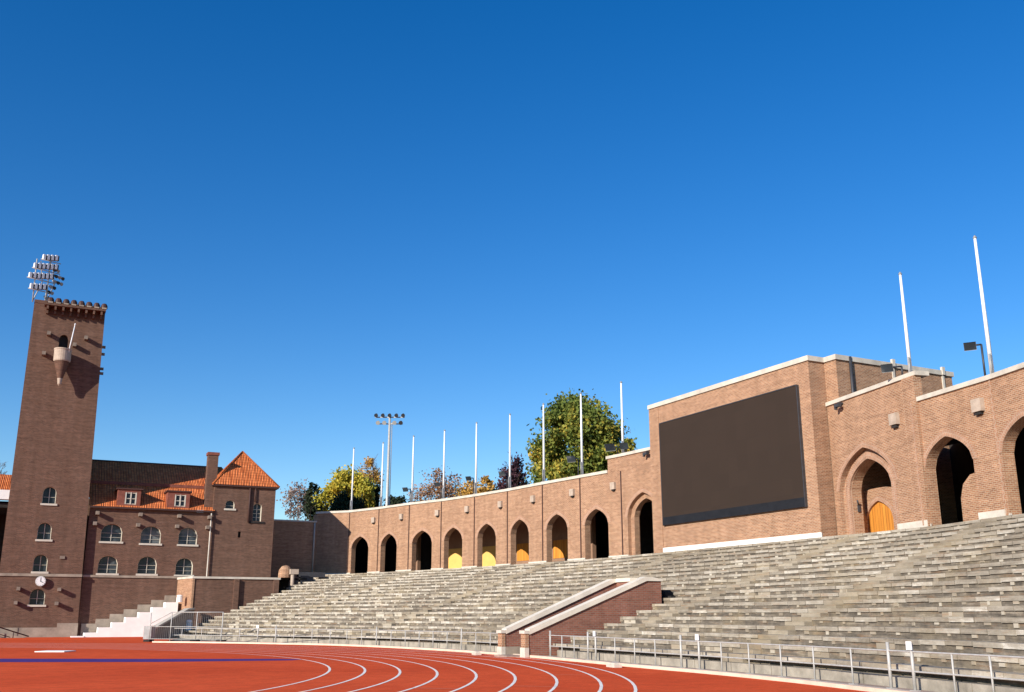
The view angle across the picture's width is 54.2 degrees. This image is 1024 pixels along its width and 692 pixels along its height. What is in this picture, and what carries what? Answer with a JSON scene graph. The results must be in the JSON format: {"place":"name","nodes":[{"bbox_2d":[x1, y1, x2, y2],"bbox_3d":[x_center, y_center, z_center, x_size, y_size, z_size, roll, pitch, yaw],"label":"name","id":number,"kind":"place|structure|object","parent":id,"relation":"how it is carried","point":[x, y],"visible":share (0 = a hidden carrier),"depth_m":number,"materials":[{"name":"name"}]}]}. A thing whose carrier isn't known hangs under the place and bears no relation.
{"place":"outdoors","nodes":[
{"label":"outdoors","id":0,"kind":"place"},
{"bbox_2d":[0,633,24,637],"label":"access ramp","id":1,"kind":"structure","parent":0,"point":[9,635],"depth_m":84.41,"materials":[{"name":"grey concrete"}]},
{"bbox_2d":[170,638,189,640],"bbox_3d":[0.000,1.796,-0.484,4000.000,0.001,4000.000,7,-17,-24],"label":"ground","id":2,"kind":"structure","parent":0,"point":[179,639],"depth_m":81.36,"materials":[{"name":"concrete"}]},
{"bbox_2d":[0,474,11,561],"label":"side stand","id":3,"kind":"object","parent":2,"relation":"on","point":[5,482],"visible":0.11,"depth_m":94.32,"materials":[{"name":"white paint"}]},
{"bbox_2d":[0,297,107,636],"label":"brick tower","id":4,"kind":"structure","parent":2,"relation":"on","point":[45,525],"depth_m":90.41,"materials":[{"name":"brown brick"}]},
{"bbox_2d":[27,589,45,606],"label":"window","id":5,"kind":"structure","parent":4,"relation":"in","point":[37,596],"depth_m":87.89,"materials":[{"name":"grey glass"}]},
{"bbox_2d":[31,554,47,573],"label":"window","id":6,"kind":"structure","parent":4,"relation":"in","point":[40,561],"depth_m":88.60,"materials":[{"name":"black glass"}]},
{"bbox_2d":[35,576,45,585],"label":"clock","id":7,"kind":"object","parent":4,"relation":"attached to","point":[40,580],"depth_m":87.63,"materials":[{"name":"metal"}]},
{"bbox_2d":[35,523,51,541],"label":"window","id":8,"kind":"structure","parent":4,"relation":"in","point":[44,529],"depth_m":89.36,"materials":[{"name":"grey glass"}]},
{"bbox_2d":[27,254,64,301],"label":"floodlight rack","id":9,"kind":"object","parent":4,"relation":"on","point":[41,266],"visible":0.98,"depth_m":95.34,"materials":[{"name":"metal"}]},
{"bbox_2d":[40,487,56,505],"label":"window","id":10,"kind":"structure","parent":4,"relation":"in","point":[49,493],"depth_m":90.21,"materials":[{"name":"grey glass"}]},
{"bbox_2d":[58,336,67,347],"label":"balcony door","id":11,"kind":"structure","parent":4,"relation":"in","point":[63,341],"depth_m":93.78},
{"bbox_2d":[70,602,177,636],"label":"white staircase","id":12,"kind":"structure","parent":2,"relation":"on","point":[131,627],"depth_m":88.92,"materials":[{"name":"concrete"}]},
{"bbox_2d":[176,595,182,601],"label":"stone bollard","id":13,"kind":"object","parent":12,"relation":"on","point":[179,598],"visible":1,"depth_m":89.73,"materials":[{"name":"white stone"}]},
{"bbox_2d":[77,452,222,635],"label":"brick house","id":14,"kind":"structure","parent":2,"relation":"on","point":[147,536],"depth_m":93.15,"materials":[{"name":"brown brick"}]},
{"bbox_2d":[96,556,118,574],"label":"window","id":15,"kind":"structure","parent":14,"relation":"in","point":[107,565],"depth_m":91.32,"materials":[{"name":"grey glass"}]},
{"bbox_2d":[99,524,122,543],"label":"window","id":16,"kind":"structure","parent":14,"relation":"in","point":[110,533],"depth_m":92.08,"materials":[{"name":"grey glass"}]},
{"bbox_2d":[136,556,157,575],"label":"window","id":17,"kind":"structure","parent":14,"relation":"in","point":[147,565],"depth_m":92.73,"materials":[{"name":"black glass"}]},
{"bbox_2d":[139,526,161,545],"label":"window","id":18,"kind":"structure","parent":14,"relation":"in","point":[150,535],"depth_m":93.49,"materials":[{"name":"grey glass"}]},
{"bbox_2d":[174,558,193,576],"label":"window","id":19,"kind":"structure","parent":14,"relation":"in","point":[184,566],"depth_m":94.10,"materials":[{"name":"black glass"}]},
{"bbox_2d":[177,527,197,546],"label":"window","id":20,"kind":"structure","parent":14,"relation":"in","point":[187,536],"depth_m":94.86,"materials":[{"name":"grey glass"}]},
{"bbox_2d":[143,608,194,638],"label":"ramp wall","id":21,"kind":"structure","parent":2,"relation":"on","point":[160,632],"depth_m":84.03,"materials":[{"name":"grey stone"}]},
{"bbox_2d":[176,576,280,625],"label":"retaining wall","id":22,"kind":"structure","parent":2,"relation":"on","point":[212,594],"depth_m":90.74,"materials":[{"name":"brick"}]},
{"bbox_2d":[204,451,279,576],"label":"corner tower","id":23,"kind":"structure","parent":2,"relation":"on","point":[245,485],"depth_m":96.88,"materials":[{"name":"brick"}]},
{"bbox_2d":[224,500,235,510],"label":"window","id":24,"kind":"structure","parent":23,"relation":"in","point":[229,505],"depth_m":96.96,"materials":[{"name":"white glass"}]},
{"bbox_2d":[252,504,261,520],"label":"window","id":25,"kind":"structure","parent":23,"relation":"in","point":[257,508],"depth_m":97.97,"materials":[{"name":"grey glass"}]},
{"bbox_2d":[276,478,307,519],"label":"bare tree","id":26,"kind":"object","parent":2,"relation":"on","point":[292,493],"visible":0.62,"depth_m":131.52,"materials":[{"name":"brown plant"}]},
{"bbox_2d":[271,519,316,586],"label":"link wall","id":27,"kind":"structure","parent":2,"relation":"on","point":[293,544],"depth_m":105.58,"materials":[{"name":"brick"}]},
{"bbox_2d":[300,481,328,520],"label":"dark tree","id":28,"kind":"object","parent":2,"relation":"on","point":[309,509],"visible":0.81,"depth_m":126.17,"materials":[{"name":"green plant"}]},
{"bbox_2d":[311,464,376,510],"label":"leafy tree","id":29,"kind":"object","parent":2,"relation":"on","point":[342,481],"visible":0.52,"depth_m":126.72,"materials":[{"name":"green plant"}]},
{"bbox_2d":[323,490,367,510],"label":"dark tree","id":30,"kind":"object","parent":2,"relation":"on","point":[341,501],"visible":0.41,"depth_m":122.93,"materials":[{"name":"green plant"}]},
{"bbox_2d":[354,456,384,497],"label":"slim tree","id":31,"kind":"object","parent":2,"relation":"on","point":[375,475],"visible":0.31,"depth_m":137.68,"materials":[{"name":"orange plant"}]},
{"bbox_2d":[370,484,383,506],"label":"dark tree","id":32,"kind":"object","parent":2,"relation":"on","point":[377,490],"visible":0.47,"depth_m":128.64,"materials":[{"name":"green plant"}]},
{"bbox_2d":[374,413,404,505],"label":"floodlight mast","id":33,"kind":"object","parent":2,"relation":"on","point":[387,503],"visible":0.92,"depth_m":118.12,"materials":[{"name":"metal"}]},
{"bbox_2d":[378,494,416,506],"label":"dark tree","id":34,"kind":"object","parent":2,"relation":"on","point":[397,500],"visible":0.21,"depth_m":126.14,"materials":[{"name":"green plant"}]},
{"bbox_2d":[407,466,462,501],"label":"bare tree","id":35,"kind":"object","parent":2,"relation":"on","point":[429,493],"visible":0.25,"depth_m":123.86,"materials":[{"name":"brown plant"}]},
{"bbox_2d":[448,475,494,495],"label":"leafy tree","id":36,"kind":"object","parent":2,"relation":"on","point":[467,490],"visible":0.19,"depth_m":120.44,"materials":[{"name":"yellow plant"}]},
{"bbox_2d":[489,452,531,489],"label":"purple tree","id":37,"kind":"object","parent":2,"relation":"on","point":[518,476],"visible":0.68,"depth_m":114.53,"materials":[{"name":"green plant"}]},
{"bbox_2d":[525,388,636,483],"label":"leafy tree","id":38,"kind":"object","parent":2,"relation":"on","point":[600,429],"visible":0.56,"depth_m":110.90,"materials":[{"name":"green plant"}]},
{"bbox_2d":[0,637,867,691],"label":"track","id":39,"kind":"structure","parent":0,"point":[221,676],"depth_m":32.89,"materials":[{"name":"red rubber"}]},
{"bbox_2d":[0,627,28,637],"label":"ramp rail","id":40,"kind":"object","parent":39,"relation":"on","point":[13,632],"visible":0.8,"depth_m":83.95,"materials":[{"name":"grey metal"}]},
{"bbox_2d":[35,650,75,651],"bbox_3d":[-23.685,15.835,51.881,1.500,0.046,1.500,0,-15,-1],"label":"landing board","id":41,"kind":"object","parent":39,"relation":"on","point":[56,651],"visible":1,"depth_m":51.83,"materials":[{"name":"white stone"}]},
{"bbox_2d":[0,659,301,661],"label":"blue marking","id":42,"kind":"object","parent":39,"relation":"on","point":[94,660],"visible":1,"depth_m":41.64,"materials":[{"name":"paint"}]},
{"bbox_2d":[143,612,225,641],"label":"crowd barrier","id":43,"kind":"object","parent":39,"relation":"on","point":[151,640],"visible":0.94,"depth_m":71.26,"materials":[{"name":"metal"}]},
{"bbox_2d":[4,643,636,691],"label":"lane markings","id":44,"kind":"object","parent":39,"relation":"on","point":[552,689],"visible":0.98,"depth_m":33.41,"materials":[{"name":"paint"}]},
{"bbox_2d":[472,651,480,654],"bbox_3d":[-1.695,14.675,47.792,0.300,0.156,0.600,5,-16,-19],"label":"marker block","id":45,"kind":"object","parent":39,"relation":"on","point":[476,653],"depth_m":47.60,"materials":[{"name":"stone"}]},
{"bbox_2d":[152,641,918,691],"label":"kerb","id":46,"kind":"structure","parent":39,"relation":"on","point":[817,683],"depth_m":34.29,"materials":[{"name":"concrete"}]},
{"bbox_2d":[606,662,621,667],"bbox_3d":[3.693,11.549,36.208,0.300,0.156,0.700,5,-16,-19],"label":"marker block","id":47,"kind":"object","parent":39,"relation":"on","point":[613,665],"depth_m":35.98,"materials":[{"name":"plastic"}]},
{"bbox_2d":[0,0,1023,520],"label":"sky","id":48,"kind":"structure","parent":0,"point":[295,223],"materials":[{"name":"blue"}]},
{"bbox_2d":[186,640,933,691],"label":"path","id":49,"kind":"structure","parent":0,"point":[691,668],"depth_m":30.20,"materials":[{"name":"grey concrete"}]},
{"bbox_2d":[174,625,497,651],"bbox_3d":[-10.200,17.435,60.108,33.632,1.150,4.193,-14,-21,42],"label":"track fence","id":50,"kind":"object","parent":49,"relation":"on","point":[293,636],"visible":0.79,"depth_m":62.90,"materials":[{"name":"metal"}]},
{"bbox_2d":[549,631,1023,691],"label":"track fence","id":51,"kind":"object","parent":49,"relation":"on","point":[909,645],"visible":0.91,"depth_m":28.02,"materials":[{"name":"metal"}]},
{"bbox_2d":[175,514,1023,691],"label":"grandstand","id":52,"kind":"object","parent":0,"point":[957,587],"visible":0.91,"depth_m":41.82,"materials":[{"name":"concrete"}]},
{"bbox_2d":[186,620,191,629],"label":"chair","id":53,"kind":"object","parent":52,"relation":"on","point":[188,622],"visible":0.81,"depth_m":86.95,"materials":[{"name":"blue plastic"}]},
{"bbox_2d":[278,565,324,592],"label":"corner gateway","id":54,"kind":"object","parent":52,"relation":"on","point":[286,573],"visible":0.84,"depth_m":97.04,"materials":[{"name":"stone"}]},
{"bbox_2d":[313,447,653,574],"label":"arcade wall","id":55,"kind":"structure","parent":52,"relation":"on","point":[603,514],"depth_m":90.03,"materials":[{"name":"brick"}]},
{"bbox_2d":[350,448,354,509],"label":"flagpole","id":56,"kind":"object","parent":55,"relation":"on","point":[351,503],"visible":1,"depth_m":106.97,"materials":[{"name":"white metal"}]},
{"bbox_2d":[379,442,383,506],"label":"flagpole","id":57,"kind":"object","parent":55,"relation":"on","point":[382,477],"visible":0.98,"depth_m":103.79,"materials":[{"name":"white metal"}]},
{"bbox_2d":[402,487,410,498],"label":"floodlight","id":58,"kind":"object","parent":55,"relation":"on","point":[405,489],"visible":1,"depth_m":99.14,"materials":[{"name":"metal"}]},
{"bbox_2d":[409,435,414,502],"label":"flagpole","id":59,"kind":"object","parent":55,"relation":"on","point":[411,499],"visible":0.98,"depth_m":99.91,"materials":[{"name":"white metal"}]},
{"bbox_2d":[434,482,441,498],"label":"floodlight","id":60,"kind":"object","parent":55,"relation":"on","point":[437,484],"visible":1,"depth_m":96.20,"materials":[{"name":"metal"}]},
{"bbox_2d":[441,430,445,498],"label":"flagpole","id":61,"kind":"object","parent":55,"relation":"on","point":[443,492],"visible":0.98,"depth_m":96.72,"materials":[{"name":"white metal"}]},
{"bbox_2d":[465,476,473,493],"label":"floodlight","id":62,"kind":"object","parent":55,"relation":"on","point":[468,478],"visible":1,"depth_m":92.43,"materials":[{"name":"metal"}]},
{"bbox_2d":[474,422,477,493],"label":"flagpole","id":63,"kind":"object","parent":55,"relation":"on","point":[475,487],"visible":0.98,"depth_m":92.83,"materials":[{"name":"white metal"}]},
{"bbox_2d":[498,471,507,487],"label":"floodlight","id":64,"kind":"object","parent":55,"relation":"on","point":[502,473],"visible":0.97,"depth_m":88.40,"materials":[{"name":"metal"}]},
{"bbox_2d":[507,414,510,488],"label":"flagpole","id":65,"kind":"object","parent":55,"relation":"on","point":[509,481],"visible":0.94,"depth_m":89.02,"materials":[{"name":"white metal"}]},
{"bbox_2d":[517,543,528,560],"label":"wooden door","id":66,"kind":"structure","parent":55,"relation":"in","point":[522,549],"depth_m":92.73,"materials":[{"name":"orange wood"}]},
{"bbox_2d":[541,403,544,481],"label":"flagpole","id":67,"kind":"object","parent":55,"relation":"on","point":[543,474],"visible":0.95,"depth_m":84.48,"materials":[{"name":"white metal"}]},
{"bbox_2d":[553,539,567,558],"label":"wooden door","id":68,"kind":"structure","parent":55,"relation":"in","point":[560,547],"depth_m":88.34,"materials":[{"name":"orange wood"}]},
{"bbox_2d":[566,456,578,474],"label":"floodlight","id":69,"kind":"object","parent":55,"relation":"on","point":[571,458],"visible":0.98,"depth_m":79.90,"materials":[{"name":"metal"}]},
{"bbox_2d":[580,392,583,474],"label":"flagpole","id":70,"kind":"object","parent":55,"relation":"on","point":[581,435],"visible":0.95,"depth_m":80.66,"materials":[{"name":"white metal"}]},
{"bbox_2d":[604,443,617,453],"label":"floodlight","id":71,"kind":"object","parent":55,"relation":"on","point":[610,447],"visible":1,"depth_m":76.04,"materials":[{"name":"metal"}]},
{"bbox_2d":[620,381,624,452],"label":"flagpole","id":72,"kind":"object","parent":55,"relation":"on","point":[622,433],"visible":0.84,"depth_m":76.81,"materials":[{"name":"white metal"}]},
{"bbox_2d":[619,443,628,451],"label":"floodlight","id":73,"kind":"object","parent":55,"relation":"on","point":[623,446],"visible":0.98,"depth_m":75.19,"materials":[{"name":"metal"}]},
{"bbox_2d":[494,577,662,657],"bbox_3d":[3.132,12.795,47.458,8.100,3.620,2.400,7,-17,-24],"label":"stair passage","id":74,"kind":"object","parent":52,"relation":"on","point":[596,607],"visible":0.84,"depth_m":46.79,"materials":[{"name":"red brick"}]},
{"bbox_2d":[661,590,675,597],"bbox_3d":[7.668,12.203,49.198,0.530,0.410,0.950,10,-18,-32],"label":"equipment case","id":75,"kind":"object","parent":52,"relation":"on","point":[666,593],"visible":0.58,"depth_m":49.12,"materials":[{"name":"black plastic"}]},
{"bbox_2d":[647,354,957,552],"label":"screen building","id":76,"kind":"structure","parent":52,"relation":"on","point":[820,381],"depth_m":59.95,"materials":[{"name":"brick"}]},
{"bbox_2d":[659,384,807,525],"bbox_3d":[13.702,7.366,64.228,0.200,7.200,13.970,8,-17,-26],"label":"video screen","id":77,"kind":"object","parent":76,"relation":"attached to","point":[741,457],"visible":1,"depth_m":63.27,"materials":[{"name":"metal"}]},
{"bbox_2d":[825,362,1023,534],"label":"arcade wall","id":78,"kind":"structure","parent":52,"relation":"on","point":[903,430],"depth_m":50.45,"materials":[{"name":"brick"}]},
{"bbox_2d":[834,402,842,409],"bbox_3d":[18.617,3.405,56.882,0.450,0.400,0.470,4,-16,-14],"label":"security camera","id":79,"kind":"object","parent":78,"relation":"attached to","point":[837,405],"visible":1,"depth_m":56.86,"materials":[{"name":"metal"}]},
{"bbox_2d":[869,501,893,532],"bbox_3d":[20.627,9.612,55.583,0.180,2.000,2.500,4,-16,-14],"label":"wooden door","id":80,"kind":"structure","parent":78,"relation":"in","point":[880,516],"depth_m":55.66,"materials":[{"name":"orange wood"}]},
{"bbox_2d":[880,363,902,374],"bbox_3d":[19.855,1.253,52.089,1.265,0.660,0.540,-2,-15,7],"label":"floodlight","id":81,"kind":"object","parent":78,"relation":"on","point":[885,368],"visible":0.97,"depth_m":52.12,"materials":[{"name":"metal"}]},
{"bbox_2d":[898,272,911,371],"bbox_3d":[20.564,-1.124,52.262,0.405,5.800,0.400,7,-17,-24],"label":"flagpole","id":82,"kind":"object","parent":78,"relation":"on","point":[906,330],"visible":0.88,"depth_m":52.16,"materials":[{"name":"white metal"}]},
{"bbox_2d":[963,342,985,375],"bbox_3d":[21.628,0.683,46.586,1.006,1.793,0.486,-2,-15,7],"label":"floodlight","id":83,"kind":"object","parent":78,"relation":"on","point":[969,346],"visible":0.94,"depth_m":46.72,"materials":[{"name":"metal"}]},
{"bbox_2d":[973,235,993,373],"bbox_3d":[22.165,-1.918,47.017,0.405,7.000,0.400,7,-17,-24],"label":"flagpole","id":84,"kind":"object","parent":78,"relation":"on","point":[989,350],"visible":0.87,"depth_m":46.85,"materials":[{"name":"white metal"}]}
]}

